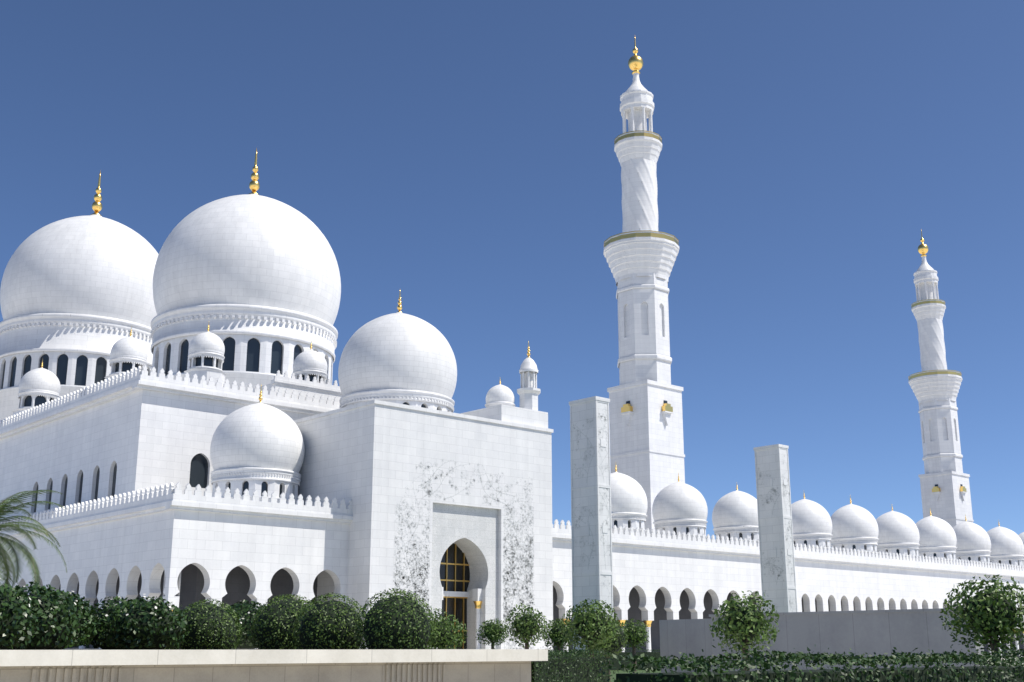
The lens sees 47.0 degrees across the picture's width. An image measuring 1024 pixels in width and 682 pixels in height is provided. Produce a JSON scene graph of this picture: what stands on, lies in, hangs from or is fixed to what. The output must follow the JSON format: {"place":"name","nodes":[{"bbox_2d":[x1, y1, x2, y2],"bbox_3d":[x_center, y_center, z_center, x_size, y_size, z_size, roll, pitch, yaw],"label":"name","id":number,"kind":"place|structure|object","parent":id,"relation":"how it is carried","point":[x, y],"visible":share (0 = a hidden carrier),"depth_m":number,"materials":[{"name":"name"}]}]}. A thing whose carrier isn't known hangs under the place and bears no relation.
{"place":"outdoors","nodes":[
{"label":"outdoors","id":0,"kind":"place"},
{"bbox_2d":[225,600,267,648],"bbox_3d":[-10.925,12.435,48.402,2.926,3.534,3.083,13,-19,-40],"label":"frangipani","id":1,"kind":"object","parent":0,"point":[247,611],"visible":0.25,"depth_m":47.79,"materials":[{"name":"green plant"}]},
{"bbox_2d":[0,649,547,681],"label":"planter wall","id":2,"kind":"structure","parent":0,"point":[347,665],"depth_m":26.31,"materials":[{"name":"stone"}]},
{"bbox_2d":[0,578,41,649],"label":"frangipani","id":3,"kind":"object","parent":2,"relation":"on","point":[17,611],"visible":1,"depth_m":27.86,"materials":[{"name":"green plant"}]},
{"bbox_2d":[7,581,80,649],"bbox_3d":[-12.852,7.484,31.261,2.612,2.195,2.704,13,-19,-40],"label":"bush","id":4,"kind":"object","parent":2,"relation":"on","point":[55,622],"visible":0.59,"depth_m":30.95,"materials":[{"name":"green plant"}]},
{"bbox_2d":[23,587,95,649],"bbox_3d":[-13.611,8.306,34.468,2.761,2.221,2.790,13,-19,-40],"label":"bush","id":5,"kind":"object","parent":2,"relation":"on","point":[84,611],"visible":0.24,"depth_m":34.51,"materials":[{"name":"green plant"}]},
{"bbox_2d":[58,589,100,649],"bbox_3d":[-14.627,9.086,37.596,2.735,2.289,2.853,13,-19,-40],"label":"frangipani","id":6,"kind":"object","parent":2,"relation":"on","point":[94,633],"visible":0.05,"depth_m":37.87,"materials":[{"name":"green plant"}]},
{"bbox_2d":[83,596,132,649],"bbox_3d":[-13.255,9.728,39.841,2.650,2.177,2.618,13,-19,-40],"label":"frangipani","id":7,"kind":"object","parent":2,"relation":"on","point":[98,640],"visible":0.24,"depth_m":39.23,"materials":[{"name":"green plant"}]},
{"bbox_2d":[101,596,187,649],"bbox_3d":[-11.359,8.927,36.579,2.554,2.084,2.562,-4,-15,16],"label":"bush","id":8,"kind":"object","parent":2,"relation":"on","point":[142,623],"visible":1,"depth_m":35.93,"materials":[{"name":"green plant"}]},
{"bbox_2d":[161,603,179,649],"bbox_3d":[-13.286,10.887,43.904,2.415,2.320,2.409,13,-19,-40],"label":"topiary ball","id":9,"kind":"object","parent":2,"relation":"on","point":[167,648],"visible":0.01,"depth_m":43.43,"materials":[{"name":"green plant"}]},
{"bbox_2d":[175,598,241,649],"bbox_3d":[-10.373,9.909,40.053,2.381,2.268,2.339,13,-19,-40],"label":"topiary ball","id":10,"kind":"object","parent":2,"relation":"on","point":[211,625],"visible":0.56,"depth_m":39.38,"materials":[{"name":"green plant"}]},
{"bbox_2d":[250,594,313,649],"bbox_3d":[-7.122,9.211,37.412,2.433,2.335,2.390,13,-19,-40],"label":"topiary ball","id":11,"kind":"object","parent":2,"relation":"on","point":[273,628],"visible":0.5,"depth_m":36.67,"materials":[{"name":"green plant"}]},
{"bbox_2d":[292,592,365,649],"bbox_3d":[-5.302,8.527,34.577,2.262,2.252,2.285,13,-19,-40],"label":"topiary ball","id":12,"kind":"object","parent":2,"relation":"on","point":[327,624],"visible":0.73,"depth_m":33.91,"materials":[{"name":"green plant"}]},
{"bbox_2d":[355,588,437,648],"bbox_3d":[-3.256,8.068,32.966,2.356,2.263,2.357,13,-19,-40],"label":"topiary ball","id":13,"kind":"object","parent":2,"relation":"on","point":[394,621],"visible":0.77,"depth_m":32.30,"materials":[{"name":"green plant"}]},
{"bbox_2d":[0,0,1023,541],"label":"sky","id":14,"kind":"structure","parent":0,"point":[458,158],"materials":[{"name":"blue"}]},
{"bbox_2d":[610,664,1023,681],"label":"lawn ground","id":15,"kind":"structure","parent":0,"point":[620,671],"depth_m":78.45,"materials":[{"name":"green plant"}]},
{"bbox_2d":[425,608,466,648],"bbox_3d":[-2.622,11.471,43.745,1.965,3.052,2.222,13,-19,-40],"label":"bush","id":16,"kind":"object","parent":15,"relation":"on","point":[445,632],"visible":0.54,"depth_m":43.45,"materials":[{"name":"green plant"}]},
{"bbox_2d":[475,618,510,648],"bbox_3d":[-0.861,14.490,55.198,1.575,2.984,1.624,13,-19,-40],"label":"tree","id":17,"kind":"object","parent":15,"relation":"on","point":[492,632],"visible":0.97,"depth_m":55.13,"materials":[{"name":"green plant"}]},
{"bbox_2d":[542,618,575,657],"bbox_3d":[2.036,13.185,49.889,1.519,2.833,1.710,13,-19,-40],"label":"tree","id":18,"kind":"object","parent":15,"relation":"on","point":[555,635],"visible":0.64,"depth_m":49.80,"materials":[{"name":"green plant"}]},
{"bbox_2d":[569,396,613,650],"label":"light pylon","id":19,"kind":"object","parent":15,"relation":"on","point":[592,565],"visible":0.74,"depth_m":96.42,"materials":[{"name":"stone"}]},
{"bbox_2d":[548,649,659,669],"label":"hedge","id":20,"kind":"object","parent":15,"relation":"on","point":[650,654],"visible":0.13,"depth_m":87.40,"materials":[{"name":"green plant"}]},
{"bbox_2d":[620,618,648,672],"bbox_3d":[5.329,13.573,51.515,1.364,2.902,1.461,-9,-17,30],"label":"tree","id":21,"kind":"object","parent":15,"relation":"on","point":[636,635],"visible":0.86,"depth_m":51.40,"materials":[{"name":"green plant"}]},
{"bbox_2d":[753,444,797,612],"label":"light pylon","id":22,"kind":"object","parent":15,"relation":"on","point":[777,561],"visible":0.78,"depth_m":119.47,"materials":[{"name":"stone"}]},
{"bbox_2d":[597,644,1023,681],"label":"hedge","id":23,"kind":"object","parent":15,"relation":"on","point":[1008,670],"visible":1,"depth_m":14.65,"materials":[{"name":"green plant"}]},
{"bbox_2d":[939,574,1023,665],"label":"tree","id":24,"kind":"object","parent":15,"relation":"on","point":[991,611],"visible":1,"depth_m":24.54,"materials":[{"name":"green plant"}]},
{"bbox_2d":[659,608,983,672],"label":"wall","id":25,"kind":"structure","parent":0,"point":[870,632],"depth_m":35.73,"materials":[{"name":"concrete"}]},
{"label":"ground","id":26,"kind":"structure","parent":0,"visible":0},
{"bbox_2d":[0,490,66,589],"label":"date palm","id":27,"kind":"object","parent":26,"relation":"on","point":[30,558],"visible":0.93,"depth_m":61.08,"materials":[{"name":"green plant"}]},
{"bbox_2d":[293,399,552,649],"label":"portal","id":28,"kind":"object","parent":26,"relation":"on","point":[451,513],"visible":0.53,"depth_m":114.74,"materials":[{"name":"stone"}]},
{"bbox_2d":[338,292,456,411],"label":"dome","id":29,"kind":"structure","parent":28,"relation":"on","point":[399,357],"depth_m":122.41,"materials":[{"name":"white stone"}]},
{"bbox_2d":[485,381,514,407],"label":"dome","id":30,"kind":"structure","parent":28,"relation":"on","point":[499,394],"depth_m":124.38,"materials":[{"name":"white stone"}]},
{"bbox_2d":[517,341,540,410],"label":"portal turret","id":31,"kind":"object","parent":28,"relation":"on","point":[528,391],"visible":0.99,"depth_m":125.84,"materials":[{"name":"white stone"}]},
{"bbox_2d":[0,482,1023,656],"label":"arcade","id":32,"kind":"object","parent":26,"relation":"on","point":[157,531],"depth_m":112.67},
{"bbox_2d":[0,365,339,518],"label":"prayer hall","id":33,"kind":"structure","parent":32,"relation":"on","point":[135,430],"depth_m":124.88,"materials":[{"name":"stone"}]},
{"bbox_2d":[12,408,32,414],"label":"dome base","id":34,"kind":"object","parent":33,"relation":"on","point":[17,411],"visible":0.12,"depth_m":147.17,"materials":[{"name":"white stone"}]},
{"bbox_2d":[18,360,60,408],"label":"small dome","id":35,"kind":"structure","parent":33,"relation":"on","point":[39,386],"depth_m":148.53,"materials":[{"name":"white stone"}]},
{"bbox_2d":[0,170,158,419],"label":"dome","id":36,"kind":"structure","parent":33,"relation":"on","point":[76,299],"depth_m":189.12,"materials":[{"name":"stone"}]},
{"bbox_2d":[105,374,118,378],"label":"dome base","id":37,"kind":"object","parent":33,"relation":"on","point":[109,376],"visible":0.07,"depth_m":128.93,"materials":[{"name":"white stone"}]},
{"bbox_2d":[109,326,147,374],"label":"small dome","id":38,"kind":"structure","parent":33,"relation":"on","point":[130,352],"depth_m":129.90,"materials":[{"name":"white stone"}]},
{"bbox_2d":[184,368,226,386],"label":"dome base","id":39,"kind":"object","parent":33,"relation":"on","point":[207,373],"visible":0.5,"depth_m":126.17,"materials":[{"name":"white stone"}]},
{"bbox_2d":[188,323,224,370],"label":"small dome","id":40,"kind":"structure","parent":33,"relation":"on","point":[207,349],"depth_m":127.20,"materials":[{"name":"white stone"}]},
{"bbox_2d":[151,148,340,390],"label":"dome","id":41,"kind":"structure","parent":33,"relation":"on","point":[253,279],"depth_m":148.68,"materials":[{"name":"stone"}]},
{"bbox_2d":[253,370,342,405],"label":"parapet","id":42,"kind":"structure","parent":33,"relation":"on","point":[299,385],"depth_m":133.28,"materials":[{"name":"stone"}]},
{"bbox_2d":[293,340,327,383],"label":"small dome","id":43,"kind":"structure","parent":42,"relation":"on","point":[311,363],"depth_m":135.72,"materials":[{"name":"white stone"}]},
{"bbox_2d":[210,385,304,503],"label":"dome","id":44,"kind":"structure","parent":32,"relation":"on","point":[259,447],"depth_m":112.17,"materials":[{"name":"stone"}]},
{"bbox_2d":[59,564,1023,655],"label":"arcade","id":45,"kind":"object","parent":32,"relation":"attached to","point":[237,584],"visible":0.13,"depth_m":110.94},
{"bbox_2d":[611,467,647,534],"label":"dome","id":46,"kind":"structure","parent":32,"relation":"on","point":[629,505],"depth_m":139.74,"materials":[{"name":"stone"}]},
{"bbox_2d":[652,472,707,539],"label":"dome","id":47,"kind":"structure","parent":32,"relation":"on","point":[680,507],"depth_m":148.16,"materials":[{"name":"stone"}]},
{"bbox_2d":[712,485,758,542],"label":"dome","id":48,"kind":"structure","parent":32,"relation":"on","point":[734,514],"depth_m":155.34,"materials":[{"name":"stone"}]},
{"bbox_2d":[791,493,832,549],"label":"dome","id":49,"kind":"structure","parent":32,"relation":"on","point":[812,522],"depth_m":165.80,"materials":[{"name":"stone"}]},
{"bbox_2d":[830,496,878,553],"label":"dome","id":50,"kind":"structure","parent":32,"relation":"on","point":[854,527],"depth_m":173.42,"materials":[{"name":"stone"}]},
{"bbox_2d":[876,507,919,557],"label":"dome","id":51,"kind":"structure","parent":32,"relation":"on","point":[898,532],"depth_m":180.83,"materials":[{"name":"stone"}]},
{"bbox_2d":[916,510,956,558],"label":"dome","id":52,"kind":"structure","parent":32,"relation":"on","point":[938,538],"depth_m":188.62,"materials":[{"name":"stone"}]},
{"bbox_2d":[953,515,990,564],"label":"dome","id":53,"kind":"structure","parent":32,"relation":"on","point":[973,541],"depth_m":196.22,"materials":[{"name":"stone"}]},
{"bbox_2d":[987,519,1023,566],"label":"dome","id":54,"kind":"structure","parent":32,"relation":"on","point":[1007,545],"depth_m":203.57,"materials":[{"name":"stone"}]},
{"bbox_2d":[1018,532,1023,562],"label":"dome","id":55,"kind":"structure","parent":32,"relation":"on","point":[1021,535],"depth_m":213.22,"materials":[{"name":"stone"}]},
{"bbox_2d":[432,646,615,681],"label":"hedge","id":56,"kind":"object","parent":26,"relation":"on","point":[568,669],"visible":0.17,"depth_m":33.02,"materials":[{"name":"green plant"}]},
{"bbox_2d":[503,603,550,648],"bbox_3d":[0.506,10.702,40.953,1.461,3.134,1.705,13,-19,-40],"label":"tree","id":57,"kind":"object","parent":26,"relation":"on","point":[526,626],"visible":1,"depth_m":40.87,"materials":[{"name":"green plant"}]},
{"bbox_2d":[559,599,618,657],"bbox_3d":[2.473,9.727,37.199,1.907,3.128,2.020,3,-15,-13],"label":"tree","id":58,"kind":"object","parent":26,"relation":"on","point":[591,627],"visible":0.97,"depth_m":37.06,"materials":[{"name":"green plant"}]},
{"bbox_2d":[604,39,684,536],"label":"minaret","id":59,"kind":"object","parent":26,"relation":"on","point":[647,454],"visible":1,"depth_m":183.89,"materials":[{"name":"stone"}]},
{"bbox_2d":[709,590,778,670],"bbox_3d":[5.320,7.075,26.503,1.582,2.868,1.592,13,-19,-40],"label":"tree","id":60,"kind":"object","parent":26,"relation":"on","point":[744,626],"visible":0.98,"depth_m":26.43,"materials":[{"name":"green plant"}]},
{"bbox_2d":[908,230,973,527],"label":"minaret","id":61,"kind":"object","parent":26,"relation":"on","point":[935,384],"visible":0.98,"depth_m":277.16,"materials":[{"name":"stone"}]},
{"bbox_3d":[3.380,11.630,41.275,0.160,1.500,0.160,13,-19,-40],"label":"bush trunk","id":62,"kind":"object","parent":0,"visible":0},
{"bbox_2d":[596,617,627,657],"bbox_3d":[3.379,10.455,41.589,1.462,1.426,1.457,13,-19,-40],"label":"bush","id":63,"kind":"object","parent":62,"relation":"on","point":[618,642],"visible":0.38,"depth_m":41.16,"materials":[{"name":"green plant"}]}
]}

